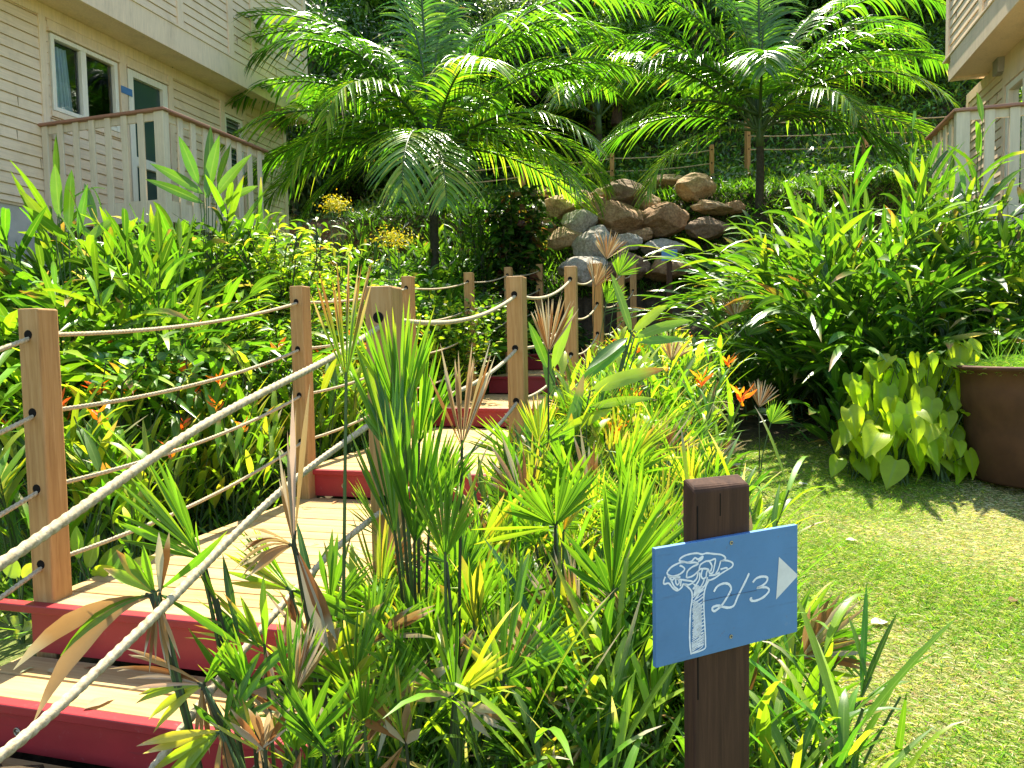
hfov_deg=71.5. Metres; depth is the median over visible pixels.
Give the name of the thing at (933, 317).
ginger bush
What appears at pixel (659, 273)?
boulder
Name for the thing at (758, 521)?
strap leaved plant
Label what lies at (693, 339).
heliconia plant
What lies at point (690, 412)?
heliconia plant
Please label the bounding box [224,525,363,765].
fan palm
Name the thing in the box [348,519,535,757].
fan palm
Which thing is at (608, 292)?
fan palm
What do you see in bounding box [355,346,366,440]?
heliconia plant
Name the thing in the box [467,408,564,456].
heliconia plant
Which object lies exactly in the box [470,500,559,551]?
strap leaved plant
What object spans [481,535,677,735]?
strap leaved plant
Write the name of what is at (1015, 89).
door
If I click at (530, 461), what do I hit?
fan palm
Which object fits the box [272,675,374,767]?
fan palm
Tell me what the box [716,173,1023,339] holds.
ginger bush
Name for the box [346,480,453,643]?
fan palm
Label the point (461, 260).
ginger bush
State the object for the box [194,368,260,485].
heliconia plant
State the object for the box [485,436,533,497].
fan palm
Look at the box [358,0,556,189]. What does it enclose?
tree
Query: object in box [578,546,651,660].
fan palm
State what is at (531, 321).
ginger bush
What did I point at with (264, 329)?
shrub
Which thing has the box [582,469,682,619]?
fan palm
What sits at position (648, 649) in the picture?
strap leaved plant
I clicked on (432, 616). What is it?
strap leaved plant
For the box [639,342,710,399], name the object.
heliconia plant
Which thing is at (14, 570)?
seedling
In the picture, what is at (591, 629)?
strap leaved plant
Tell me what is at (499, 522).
fan palm
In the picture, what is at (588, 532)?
fan palm
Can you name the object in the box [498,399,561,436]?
fan palm
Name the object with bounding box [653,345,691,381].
heliconia plant
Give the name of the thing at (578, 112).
tree
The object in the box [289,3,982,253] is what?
hillside scrub
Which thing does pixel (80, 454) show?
heliconia plant
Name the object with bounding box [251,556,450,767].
strap leaved plant
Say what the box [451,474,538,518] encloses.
strap leaved plant
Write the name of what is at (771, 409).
fan palm
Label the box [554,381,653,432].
heliconia plant
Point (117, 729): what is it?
boardwalk stairs
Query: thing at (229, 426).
heliconia plant
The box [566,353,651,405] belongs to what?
heliconia plant
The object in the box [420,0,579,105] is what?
tree
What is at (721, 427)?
ground cover
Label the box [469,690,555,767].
strap leaved plant
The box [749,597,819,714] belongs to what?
strap leaved plant
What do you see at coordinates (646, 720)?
fan palm
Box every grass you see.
[419,164,952,270]
[734,430,1023,767]
[948,328,1023,375]
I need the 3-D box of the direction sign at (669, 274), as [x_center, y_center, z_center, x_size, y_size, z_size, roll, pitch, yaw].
[2.261,-0.903,10.193,0.220,2.016,0.090,0,3,11]
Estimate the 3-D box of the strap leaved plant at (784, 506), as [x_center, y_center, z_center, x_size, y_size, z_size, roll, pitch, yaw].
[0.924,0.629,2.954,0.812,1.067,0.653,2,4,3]
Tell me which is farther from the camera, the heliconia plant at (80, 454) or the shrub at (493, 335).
the shrub at (493, 335)
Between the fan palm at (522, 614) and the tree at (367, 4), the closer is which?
the fan palm at (522, 614)
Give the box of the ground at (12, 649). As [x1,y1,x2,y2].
[0,1,1023,767]
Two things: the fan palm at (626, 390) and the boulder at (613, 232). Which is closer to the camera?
the fan palm at (626, 390)
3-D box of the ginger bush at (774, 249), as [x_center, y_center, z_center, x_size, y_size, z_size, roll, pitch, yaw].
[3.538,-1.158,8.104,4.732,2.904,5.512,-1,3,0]
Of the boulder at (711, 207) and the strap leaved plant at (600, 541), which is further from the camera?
the boulder at (711, 207)
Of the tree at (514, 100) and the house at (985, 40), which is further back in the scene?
the tree at (514, 100)
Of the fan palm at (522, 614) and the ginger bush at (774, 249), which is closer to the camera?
the fan palm at (522, 614)
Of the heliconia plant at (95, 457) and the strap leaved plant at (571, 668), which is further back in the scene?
the heliconia plant at (95, 457)
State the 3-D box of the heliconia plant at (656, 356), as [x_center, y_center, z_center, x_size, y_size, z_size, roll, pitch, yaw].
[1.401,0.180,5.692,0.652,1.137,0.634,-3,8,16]
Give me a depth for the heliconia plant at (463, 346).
9.16 m
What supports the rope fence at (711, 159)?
on the ground at (12, 649)
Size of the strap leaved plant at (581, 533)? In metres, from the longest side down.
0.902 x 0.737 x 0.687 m
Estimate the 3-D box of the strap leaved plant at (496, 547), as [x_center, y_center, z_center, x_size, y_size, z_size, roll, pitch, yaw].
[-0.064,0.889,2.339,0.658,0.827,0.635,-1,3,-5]
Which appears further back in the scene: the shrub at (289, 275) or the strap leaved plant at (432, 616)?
the shrub at (289, 275)
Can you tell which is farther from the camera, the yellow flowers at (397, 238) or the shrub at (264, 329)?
the yellow flowers at (397, 238)
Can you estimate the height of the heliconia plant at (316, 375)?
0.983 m
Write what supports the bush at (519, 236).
on the ground at (12, 649)
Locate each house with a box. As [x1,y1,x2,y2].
[0,0,311,284]
[925,0,1023,302]
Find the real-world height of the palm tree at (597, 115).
5.546 m
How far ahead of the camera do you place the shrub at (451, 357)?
8.31 m
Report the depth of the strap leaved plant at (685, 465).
3.03 m
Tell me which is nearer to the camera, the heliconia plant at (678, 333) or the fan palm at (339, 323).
the fan palm at (339, 323)
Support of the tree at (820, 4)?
on the ground at (12, 649)
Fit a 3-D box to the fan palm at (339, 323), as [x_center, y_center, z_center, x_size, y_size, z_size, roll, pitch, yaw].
[-0.389,0.557,1.771,0.154,1.771,0.070,0,3,14]
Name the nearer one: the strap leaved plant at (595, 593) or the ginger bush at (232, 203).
the strap leaved plant at (595, 593)
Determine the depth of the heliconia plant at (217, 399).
4.90 m
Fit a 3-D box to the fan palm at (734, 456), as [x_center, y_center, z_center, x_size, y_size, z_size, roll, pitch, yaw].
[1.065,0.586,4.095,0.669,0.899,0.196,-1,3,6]
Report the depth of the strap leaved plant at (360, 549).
2.65 m
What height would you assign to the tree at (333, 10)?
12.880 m
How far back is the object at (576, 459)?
3.75 m
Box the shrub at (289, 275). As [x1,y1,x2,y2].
[185,210,369,354]
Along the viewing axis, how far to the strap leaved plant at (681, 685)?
1.95 m
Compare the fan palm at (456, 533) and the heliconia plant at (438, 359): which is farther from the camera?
the heliconia plant at (438, 359)
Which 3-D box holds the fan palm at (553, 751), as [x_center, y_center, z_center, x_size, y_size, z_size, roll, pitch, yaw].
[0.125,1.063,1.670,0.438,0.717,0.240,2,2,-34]
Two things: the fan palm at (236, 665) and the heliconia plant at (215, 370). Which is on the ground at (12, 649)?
the heliconia plant at (215, 370)
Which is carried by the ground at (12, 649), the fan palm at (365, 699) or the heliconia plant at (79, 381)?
the heliconia plant at (79, 381)
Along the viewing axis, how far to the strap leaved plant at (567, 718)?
1.61 m
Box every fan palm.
[13,531,240,767]
[110,640,245,767]
[114,460,245,765]
[137,658,281,767]
[188,554,263,767]
[192,574,275,767]
[206,625,292,767]
[209,696,292,767]
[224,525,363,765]
[233,386,338,767]
[266,577,383,757]
[267,603,326,767]
[267,665,362,767]
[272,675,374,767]
[279,660,351,762]
[280,604,392,767]
[287,529,372,690]
[291,745,339,767]
[304,570,442,748]
[311,258,372,723]
[312,680,423,762]
[328,525,463,611]
[329,640,433,767]
[344,296,481,762]
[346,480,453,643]
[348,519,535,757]
[353,667,420,767]
[358,622,454,767]
[362,567,434,754]
[362,594,516,767]
[378,605,468,666]
[382,579,461,762]
[396,595,439,756]
[405,454,486,729]
[408,643,562,765]
[422,502,482,568]
[426,486,554,587]
[429,343,494,699]
[430,544,550,743]
[430,614,548,764]
[433,596,609,748]
[439,545,514,670]
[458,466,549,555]
[462,544,586,767]
[465,416,564,495]
[468,517,532,577]
[471,458,604,630]
[475,516,604,561]
[477,692,645,767]
[478,429,554,485]
[478,672,676,767]
[481,434,610,543]
[483,544,518,638]
[483,652,555,750]
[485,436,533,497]
[489,591,560,751]
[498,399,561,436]
[498,594,594,681]
[510,527,669,711]
[515,503,600,585]
[516,395,576,475]
[522,424,682,521]
[524,548,579,628]
[531,295,577,466]
[531,511,612,571]
[536,606,683,697]
[539,366,628,423]
[541,583,675,666]
[546,375,633,437]
[551,428,659,523]
[553,388,643,478]
[555,372,622,469]
[557,493,663,550]
[557,508,633,597]
[559,453,682,654]
[560,394,631,470]
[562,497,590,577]
[564,660,674,727]
[570,586,683,735]
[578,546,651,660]
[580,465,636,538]
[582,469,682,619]
[586,259,627,356]
[594,232,640,346]
[595,437,622,486]
[598,401,679,527]
[603,670,683,766]
[605,654,674,767]
[606,430,629,470]
[609,416,728,497]
[614,449,682,528]
[616,393,676,439]
[616,393,719,470]
[627,366,672,415]
[631,425,707,483]
[634,487,659,530]
[642,483,678,521]
[644,441,705,501]
[653,444,697,504]
[654,416,737,475]
[656,460,723,529]
[660,334,704,391]
[664,504,757,539]
[675,410,755,480]
[682,437,755,516]
[682,641,866,764]
[718,292,771,423]
[749,380,791,486]
[749,581,887,714]
[749,638,803,696]
[753,692,826,767]
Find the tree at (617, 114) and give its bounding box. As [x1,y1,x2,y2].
[554,0,673,126]
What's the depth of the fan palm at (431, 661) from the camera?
2.01 m
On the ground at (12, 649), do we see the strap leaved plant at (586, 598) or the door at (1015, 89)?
the strap leaved plant at (586, 598)
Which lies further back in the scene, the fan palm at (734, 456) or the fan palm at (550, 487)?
the fan palm at (734, 456)
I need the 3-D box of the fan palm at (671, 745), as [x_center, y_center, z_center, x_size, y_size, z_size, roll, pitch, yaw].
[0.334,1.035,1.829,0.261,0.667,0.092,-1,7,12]
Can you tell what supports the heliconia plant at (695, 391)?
on the ground at (12, 649)
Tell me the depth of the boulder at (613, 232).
13.62 m
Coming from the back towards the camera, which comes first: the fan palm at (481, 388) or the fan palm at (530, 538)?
the fan palm at (530, 538)
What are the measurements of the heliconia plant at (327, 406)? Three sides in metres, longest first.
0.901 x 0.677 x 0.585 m
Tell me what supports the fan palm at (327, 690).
on the ground at (12, 649)
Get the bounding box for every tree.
[199,0,657,305]
[286,0,413,218]
[288,0,418,200]
[305,0,319,63]
[308,0,398,21]
[316,0,445,59]
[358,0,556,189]
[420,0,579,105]
[462,16,725,184]
[518,0,681,147]
[567,0,959,211]
[624,0,789,127]
[725,0,810,52]
[753,0,900,72]
[782,0,970,98]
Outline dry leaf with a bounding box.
[84,697,114,708]
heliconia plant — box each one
[0,348,88,459]
[0,365,127,438]
[0,381,100,510]
[0,406,97,509]
[0,409,74,592]
[4,359,159,541]
[13,375,155,553]
[20,346,103,417]
[24,412,133,582]
[61,360,176,530]
[62,386,181,564]
[74,421,191,558]
[79,342,148,419]
[90,356,176,438]
[104,414,201,543]
[108,340,149,418]
[116,396,169,486]
[135,386,233,536]
[144,368,286,523]
[152,323,229,413]
[153,338,271,511]
[165,369,258,530]
[169,416,286,527]
[180,325,244,465]
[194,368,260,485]
[202,287,236,332]
[211,386,281,506]
[227,347,290,460]
[230,388,289,504]
[258,337,340,472]
[259,348,324,449]
[277,354,360,461]
[281,365,341,434]
[312,330,364,435]
[314,354,368,452]
[315,369,351,459]
[317,361,366,456]
[318,342,367,452]
[342,349,432,447]
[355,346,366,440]
[417,331,440,428]
[427,339,447,397]
[453,320,490,399]
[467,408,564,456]
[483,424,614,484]
[519,384,628,470]
[537,351,581,391]
[545,402,626,478]
[549,392,643,450]
[551,373,620,433]
[554,363,612,420]
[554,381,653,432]
[558,370,645,453]
[560,345,661,395]
[560,346,614,394]
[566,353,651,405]
[571,348,684,413]
[579,330,636,385]
[579,331,621,368]
[580,335,653,375]
[580,411,738,466]
[583,337,644,362]
[584,340,646,371]
[591,356,679,394]
[594,365,671,397]
[604,336,666,363]
[610,326,646,349]
[610,351,699,417]
[613,327,691,365]
[614,329,664,383]
[617,357,688,418]
[634,334,684,396]
[634,339,712,423]
[636,342,722,403]
[636,343,751,439]
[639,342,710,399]
[641,360,725,432]
[641,379,720,428]
[643,332,725,371]
[643,353,756,445]
[646,327,702,344]
[649,343,726,411]
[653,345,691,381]
[653,395,706,424]
[659,406,724,437]
[673,326,696,342]
[690,366,725,426]
[691,333,737,389]
[691,334,735,430]
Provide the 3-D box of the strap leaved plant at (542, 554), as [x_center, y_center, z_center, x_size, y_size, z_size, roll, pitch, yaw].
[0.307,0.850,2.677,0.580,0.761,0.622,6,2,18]
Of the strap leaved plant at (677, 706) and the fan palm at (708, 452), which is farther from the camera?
the fan palm at (708, 452)
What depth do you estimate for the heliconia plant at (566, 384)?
4.60 m
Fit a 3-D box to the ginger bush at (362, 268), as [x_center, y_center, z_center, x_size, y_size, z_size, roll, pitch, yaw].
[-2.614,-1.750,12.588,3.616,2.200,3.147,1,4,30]
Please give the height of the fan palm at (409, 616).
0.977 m
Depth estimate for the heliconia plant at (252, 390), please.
6.01 m
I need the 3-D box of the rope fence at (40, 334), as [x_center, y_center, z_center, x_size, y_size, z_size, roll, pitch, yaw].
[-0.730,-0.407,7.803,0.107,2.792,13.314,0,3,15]
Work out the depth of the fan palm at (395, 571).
2.38 m
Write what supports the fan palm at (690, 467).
on the ground at (12, 649)
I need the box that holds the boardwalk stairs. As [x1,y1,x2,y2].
[0,352,586,767]
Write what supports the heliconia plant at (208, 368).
on the ground at (12, 649)
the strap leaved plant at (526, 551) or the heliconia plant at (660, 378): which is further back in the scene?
the heliconia plant at (660, 378)
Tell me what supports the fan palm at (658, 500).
on the ground at (12, 649)
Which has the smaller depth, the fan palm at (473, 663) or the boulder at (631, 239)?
the fan palm at (473, 663)
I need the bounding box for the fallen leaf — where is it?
[871,617,886,623]
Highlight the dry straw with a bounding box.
[493,454,763,758]
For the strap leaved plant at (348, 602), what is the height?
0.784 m
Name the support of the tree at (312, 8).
on the ground at (12, 649)
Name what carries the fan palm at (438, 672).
on the ground cover at (721, 427)
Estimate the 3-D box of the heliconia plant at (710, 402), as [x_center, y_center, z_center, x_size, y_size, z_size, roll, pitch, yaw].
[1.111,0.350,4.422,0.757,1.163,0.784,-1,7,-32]
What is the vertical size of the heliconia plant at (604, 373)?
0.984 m
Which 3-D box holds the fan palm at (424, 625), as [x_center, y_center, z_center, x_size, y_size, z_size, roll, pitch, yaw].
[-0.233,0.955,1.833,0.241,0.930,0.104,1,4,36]
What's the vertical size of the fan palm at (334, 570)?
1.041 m
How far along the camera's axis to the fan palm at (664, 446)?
3.50 m
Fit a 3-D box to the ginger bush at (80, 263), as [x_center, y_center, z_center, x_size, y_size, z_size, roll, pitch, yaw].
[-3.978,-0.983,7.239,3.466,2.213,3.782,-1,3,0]
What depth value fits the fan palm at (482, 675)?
1.62 m
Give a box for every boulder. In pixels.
[532,200,545,213]
[537,187,551,199]
[539,217,555,234]
[545,195,574,219]
[546,227,581,250]
[557,256,607,286]
[561,209,597,233]
[568,190,589,202]
[571,225,613,258]
[579,195,606,214]
[591,188,605,197]
[596,200,643,233]
[602,179,646,205]
[606,228,618,239]
[607,251,650,282]
[614,233,642,252]
[626,227,652,241]
[637,193,660,210]
[640,238,686,256]
[641,202,688,237]
[644,174,682,189]
[644,256,694,282]
[674,172,716,202]
[684,216,729,239]
[690,199,733,215]
[725,200,745,214]
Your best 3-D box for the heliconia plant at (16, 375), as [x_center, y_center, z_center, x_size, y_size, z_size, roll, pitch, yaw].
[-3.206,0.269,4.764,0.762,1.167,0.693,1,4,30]
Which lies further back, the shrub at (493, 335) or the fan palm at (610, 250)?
the shrub at (493, 335)
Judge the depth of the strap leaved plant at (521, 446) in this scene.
3.72 m
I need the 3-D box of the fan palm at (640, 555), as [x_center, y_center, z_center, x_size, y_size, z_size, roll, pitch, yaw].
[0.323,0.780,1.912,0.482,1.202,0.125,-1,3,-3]
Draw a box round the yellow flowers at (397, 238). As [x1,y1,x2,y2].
[367,220,422,286]
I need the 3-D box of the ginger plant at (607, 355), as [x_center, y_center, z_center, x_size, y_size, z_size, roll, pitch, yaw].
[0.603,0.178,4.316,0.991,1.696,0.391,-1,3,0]
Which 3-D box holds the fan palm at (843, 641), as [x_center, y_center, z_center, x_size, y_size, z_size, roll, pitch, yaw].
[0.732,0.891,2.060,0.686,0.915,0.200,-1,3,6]
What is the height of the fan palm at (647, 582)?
0.983 m
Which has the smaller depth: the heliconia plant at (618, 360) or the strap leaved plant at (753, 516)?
the strap leaved plant at (753, 516)
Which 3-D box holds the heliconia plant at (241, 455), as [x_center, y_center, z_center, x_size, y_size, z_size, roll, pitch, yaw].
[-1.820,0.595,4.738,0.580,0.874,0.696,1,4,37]
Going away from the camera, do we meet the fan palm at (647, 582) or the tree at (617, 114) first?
the fan palm at (647, 582)
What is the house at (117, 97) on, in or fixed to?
on the ground at (12, 649)
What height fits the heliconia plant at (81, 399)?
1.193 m
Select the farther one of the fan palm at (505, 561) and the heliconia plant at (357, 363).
the heliconia plant at (357, 363)
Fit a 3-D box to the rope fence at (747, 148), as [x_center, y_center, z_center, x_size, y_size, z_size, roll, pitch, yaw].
[8.094,-5.152,17.073,4.860,2.612,0.179,-1,3,7]
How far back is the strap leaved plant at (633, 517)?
2.98 m
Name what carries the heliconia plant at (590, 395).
on the ground at (12, 649)
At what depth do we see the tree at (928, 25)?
20.37 m
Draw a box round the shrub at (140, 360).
[0,332,160,531]
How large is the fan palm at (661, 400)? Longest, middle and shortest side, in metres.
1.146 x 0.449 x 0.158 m
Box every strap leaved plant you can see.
[198,522,481,757]
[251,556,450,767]
[259,662,436,767]
[273,541,443,690]
[302,703,443,767]
[317,542,443,670]
[332,667,473,767]
[340,504,450,608]
[345,551,513,713]
[349,491,503,599]
[357,556,559,767]
[367,633,516,766]
[380,601,683,767]
[425,689,519,767]
[426,445,519,544]
[433,538,589,666]
[436,587,684,767]
[437,522,592,628]
[438,434,551,521]
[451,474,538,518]
[453,538,683,765]
[453,573,625,671]
[467,622,570,751]
[468,588,664,767]
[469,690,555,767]
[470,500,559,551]
[479,418,514,477]
[481,428,556,484]
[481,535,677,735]
[483,426,572,469]
[486,415,606,508]
[492,530,633,628]
[494,474,648,614]
[521,460,681,565]
[532,558,766,767]
[533,540,626,617]
[537,523,601,569]
[568,522,680,707]
[579,488,674,542]
[585,546,682,758]
[606,429,742,514]
[616,406,723,445]
[617,465,726,511]
[626,429,725,503]
[640,593,960,767]
[642,402,696,449]
[644,407,833,580]
[652,693,935,767]
[654,389,762,478]
[655,428,796,527]
[667,535,883,727]
[670,431,852,690]
[671,642,812,755]
[672,646,773,750]
[675,491,782,529]
[683,441,769,498]
[683,583,963,767]
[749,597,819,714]
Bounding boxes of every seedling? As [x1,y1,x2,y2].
[3,561,33,643]
[70,526,154,579]
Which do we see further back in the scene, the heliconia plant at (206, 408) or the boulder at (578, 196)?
the boulder at (578, 196)
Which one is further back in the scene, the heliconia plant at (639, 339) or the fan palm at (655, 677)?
the heliconia plant at (639, 339)
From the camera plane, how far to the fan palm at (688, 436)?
3.75 m
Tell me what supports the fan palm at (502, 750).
on the ground at (12, 649)
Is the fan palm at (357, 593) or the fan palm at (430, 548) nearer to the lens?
the fan palm at (357, 593)
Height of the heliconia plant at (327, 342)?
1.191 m
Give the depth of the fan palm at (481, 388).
1.85 m
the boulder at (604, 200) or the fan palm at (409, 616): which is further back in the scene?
the boulder at (604, 200)
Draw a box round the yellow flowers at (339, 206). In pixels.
[312,189,353,305]
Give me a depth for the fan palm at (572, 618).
1.94 m
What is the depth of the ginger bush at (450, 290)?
11.00 m
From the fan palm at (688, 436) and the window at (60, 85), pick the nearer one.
the fan palm at (688, 436)
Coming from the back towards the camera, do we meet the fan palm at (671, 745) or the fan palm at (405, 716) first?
the fan palm at (671, 745)
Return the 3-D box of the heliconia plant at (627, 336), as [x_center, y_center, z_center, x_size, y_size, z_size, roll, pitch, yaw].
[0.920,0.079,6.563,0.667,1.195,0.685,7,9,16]
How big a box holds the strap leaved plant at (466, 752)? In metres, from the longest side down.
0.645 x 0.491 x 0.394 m
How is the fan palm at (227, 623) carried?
on the ground cover at (721, 427)
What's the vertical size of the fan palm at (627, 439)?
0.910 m
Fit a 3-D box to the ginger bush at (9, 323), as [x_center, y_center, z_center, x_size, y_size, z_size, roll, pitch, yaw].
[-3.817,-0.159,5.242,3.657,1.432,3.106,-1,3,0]
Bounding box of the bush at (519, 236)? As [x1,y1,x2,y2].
[474,184,558,323]
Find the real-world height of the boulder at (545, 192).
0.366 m
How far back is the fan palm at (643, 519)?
2.42 m
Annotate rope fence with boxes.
[0,263,636,767]
[0,264,555,658]
[436,144,713,195]
[744,115,953,173]
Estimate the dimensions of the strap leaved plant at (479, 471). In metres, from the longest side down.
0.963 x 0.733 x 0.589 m
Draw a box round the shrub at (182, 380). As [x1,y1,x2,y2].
[79,327,209,472]
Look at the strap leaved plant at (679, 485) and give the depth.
3.21 m
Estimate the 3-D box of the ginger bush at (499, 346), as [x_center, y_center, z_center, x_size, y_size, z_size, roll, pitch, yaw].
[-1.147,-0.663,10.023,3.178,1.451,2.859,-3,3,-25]
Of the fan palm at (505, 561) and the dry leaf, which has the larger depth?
the dry leaf
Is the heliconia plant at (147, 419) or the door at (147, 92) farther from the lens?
the door at (147, 92)
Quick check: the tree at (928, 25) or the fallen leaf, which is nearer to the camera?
the fallen leaf
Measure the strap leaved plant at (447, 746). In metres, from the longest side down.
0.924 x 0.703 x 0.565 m
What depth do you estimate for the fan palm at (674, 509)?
2.88 m
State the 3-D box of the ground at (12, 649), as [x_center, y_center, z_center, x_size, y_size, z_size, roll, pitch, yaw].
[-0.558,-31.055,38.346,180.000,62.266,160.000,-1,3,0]
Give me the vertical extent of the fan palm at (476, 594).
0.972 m
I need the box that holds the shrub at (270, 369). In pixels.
[209,331,312,490]
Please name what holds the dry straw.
on the ground at (12, 649)
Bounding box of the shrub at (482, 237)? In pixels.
[463,191,498,318]
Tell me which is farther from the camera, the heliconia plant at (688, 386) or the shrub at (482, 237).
the shrub at (482, 237)
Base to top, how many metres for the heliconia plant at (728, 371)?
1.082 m
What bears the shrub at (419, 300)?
on the ground at (12, 649)
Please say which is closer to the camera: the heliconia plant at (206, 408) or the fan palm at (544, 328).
the fan palm at (544, 328)
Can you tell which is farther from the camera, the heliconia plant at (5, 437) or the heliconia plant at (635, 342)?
the heliconia plant at (635, 342)
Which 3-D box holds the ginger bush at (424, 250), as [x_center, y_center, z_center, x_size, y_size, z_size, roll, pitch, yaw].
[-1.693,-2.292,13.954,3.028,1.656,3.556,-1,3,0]
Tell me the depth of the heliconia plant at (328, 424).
5.87 m
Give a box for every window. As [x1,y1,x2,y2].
[48,33,120,132]
[225,114,244,177]
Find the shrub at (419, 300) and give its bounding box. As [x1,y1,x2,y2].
[360,269,481,412]
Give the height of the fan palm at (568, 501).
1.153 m
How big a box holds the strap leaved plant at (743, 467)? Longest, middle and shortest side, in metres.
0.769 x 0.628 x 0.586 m
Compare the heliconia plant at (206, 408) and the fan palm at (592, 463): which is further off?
the heliconia plant at (206, 408)
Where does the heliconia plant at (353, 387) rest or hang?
on the ground at (12, 649)
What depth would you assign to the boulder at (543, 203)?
13.71 m
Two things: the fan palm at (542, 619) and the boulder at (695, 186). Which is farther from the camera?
the boulder at (695, 186)
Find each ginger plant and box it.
[20,164,114,339]
[146,126,257,318]
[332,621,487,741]
[522,367,663,461]
[528,273,691,416]
[735,359,963,454]
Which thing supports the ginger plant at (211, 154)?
on the ground at (12, 649)
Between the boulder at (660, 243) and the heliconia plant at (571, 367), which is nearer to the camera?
the heliconia plant at (571, 367)
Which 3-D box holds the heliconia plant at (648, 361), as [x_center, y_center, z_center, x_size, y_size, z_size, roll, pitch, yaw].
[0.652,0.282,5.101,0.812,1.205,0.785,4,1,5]
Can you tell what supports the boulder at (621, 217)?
on the boulder at (646, 234)
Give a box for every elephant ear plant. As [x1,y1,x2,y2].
[829,404,887,481]
[842,358,909,431]
[862,395,942,489]
[871,350,967,473]
[913,409,978,484]
[925,338,981,427]
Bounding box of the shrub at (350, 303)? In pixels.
[313,266,427,367]
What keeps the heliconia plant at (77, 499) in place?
on the ground at (12, 649)
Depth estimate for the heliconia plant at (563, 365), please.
5.60 m
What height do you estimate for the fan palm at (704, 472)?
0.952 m
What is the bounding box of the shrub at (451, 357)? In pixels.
[415,289,506,403]
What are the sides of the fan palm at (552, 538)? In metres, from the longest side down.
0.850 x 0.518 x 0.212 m
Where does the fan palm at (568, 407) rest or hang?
on the ground at (12, 649)
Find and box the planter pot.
[951,365,1023,488]
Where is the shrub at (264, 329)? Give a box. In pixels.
[177,278,335,402]
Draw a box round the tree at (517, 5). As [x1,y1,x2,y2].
[477,0,586,99]
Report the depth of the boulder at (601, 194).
14.71 m
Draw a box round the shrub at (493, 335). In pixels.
[460,288,534,375]
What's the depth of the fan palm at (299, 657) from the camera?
1.54 m
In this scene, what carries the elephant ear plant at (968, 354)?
on the ground at (12, 649)
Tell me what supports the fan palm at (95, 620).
on the ground at (12, 649)
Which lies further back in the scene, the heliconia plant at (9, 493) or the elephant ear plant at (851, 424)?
the elephant ear plant at (851, 424)
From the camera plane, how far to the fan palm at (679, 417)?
3.97 m
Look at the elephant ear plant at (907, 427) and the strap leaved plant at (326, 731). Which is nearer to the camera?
the strap leaved plant at (326, 731)
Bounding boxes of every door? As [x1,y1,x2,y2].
[126,68,167,201]
[1004,70,1023,202]
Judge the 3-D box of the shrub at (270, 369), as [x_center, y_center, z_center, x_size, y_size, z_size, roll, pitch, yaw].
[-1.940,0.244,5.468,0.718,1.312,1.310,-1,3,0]
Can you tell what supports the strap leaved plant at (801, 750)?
on the ground at (12, 649)
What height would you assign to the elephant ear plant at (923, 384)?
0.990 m
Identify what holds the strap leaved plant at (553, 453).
on the ground at (12, 649)
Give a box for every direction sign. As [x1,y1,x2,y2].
[652,474,797,767]
[661,249,676,335]
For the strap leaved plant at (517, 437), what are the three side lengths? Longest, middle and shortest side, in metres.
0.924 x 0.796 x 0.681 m
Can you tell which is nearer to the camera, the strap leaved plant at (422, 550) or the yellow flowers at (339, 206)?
the strap leaved plant at (422, 550)
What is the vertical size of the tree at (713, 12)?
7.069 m
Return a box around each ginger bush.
[0,135,251,321]
[0,183,267,340]
[0,190,365,438]
[0,255,280,389]
[0,283,212,457]
[77,269,365,414]
[83,175,364,325]
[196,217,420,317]
[296,232,372,275]
[303,240,427,321]
[317,239,416,291]
[321,242,394,288]
[323,218,463,296]
[354,248,503,317]
[365,224,474,298]
[377,211,540,316]
[440,295,545,373]
[452,294,556,384]
[603,138,1023,412]
[647,295,882,419]
[686,197,1023,428]
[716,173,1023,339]
[795,271,1023,391]
[803,93,1023,355]
[856,165,1023,358]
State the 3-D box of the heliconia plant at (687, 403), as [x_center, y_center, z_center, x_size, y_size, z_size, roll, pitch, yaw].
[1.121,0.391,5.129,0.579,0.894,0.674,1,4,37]
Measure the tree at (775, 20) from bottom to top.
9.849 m
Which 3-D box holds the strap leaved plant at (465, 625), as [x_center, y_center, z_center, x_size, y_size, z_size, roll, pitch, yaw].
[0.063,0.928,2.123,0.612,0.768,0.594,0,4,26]
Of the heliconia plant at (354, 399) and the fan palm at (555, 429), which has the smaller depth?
the fan palm at (555, 429)
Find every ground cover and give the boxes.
[0,326,530,646]
[332,167,927,360]
[706,396,739,455]
[751,286,837,444]
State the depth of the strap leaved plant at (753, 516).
2.87 m
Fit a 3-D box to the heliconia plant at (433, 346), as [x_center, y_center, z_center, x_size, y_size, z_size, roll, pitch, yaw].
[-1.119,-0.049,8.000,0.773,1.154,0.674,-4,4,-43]
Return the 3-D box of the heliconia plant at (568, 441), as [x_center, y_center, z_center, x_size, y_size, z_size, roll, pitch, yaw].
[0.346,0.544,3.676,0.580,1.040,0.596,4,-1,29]
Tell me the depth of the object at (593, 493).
2.81 m
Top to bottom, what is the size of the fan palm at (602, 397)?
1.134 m
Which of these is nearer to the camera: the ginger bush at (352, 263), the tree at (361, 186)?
the ginger bush at (352, 263)
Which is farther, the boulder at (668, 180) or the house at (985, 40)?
the boulder at (668, 180)
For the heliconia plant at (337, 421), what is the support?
on the ground at (12, 649)
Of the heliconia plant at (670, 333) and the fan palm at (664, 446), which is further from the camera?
the heliconia plant at (670, 333)

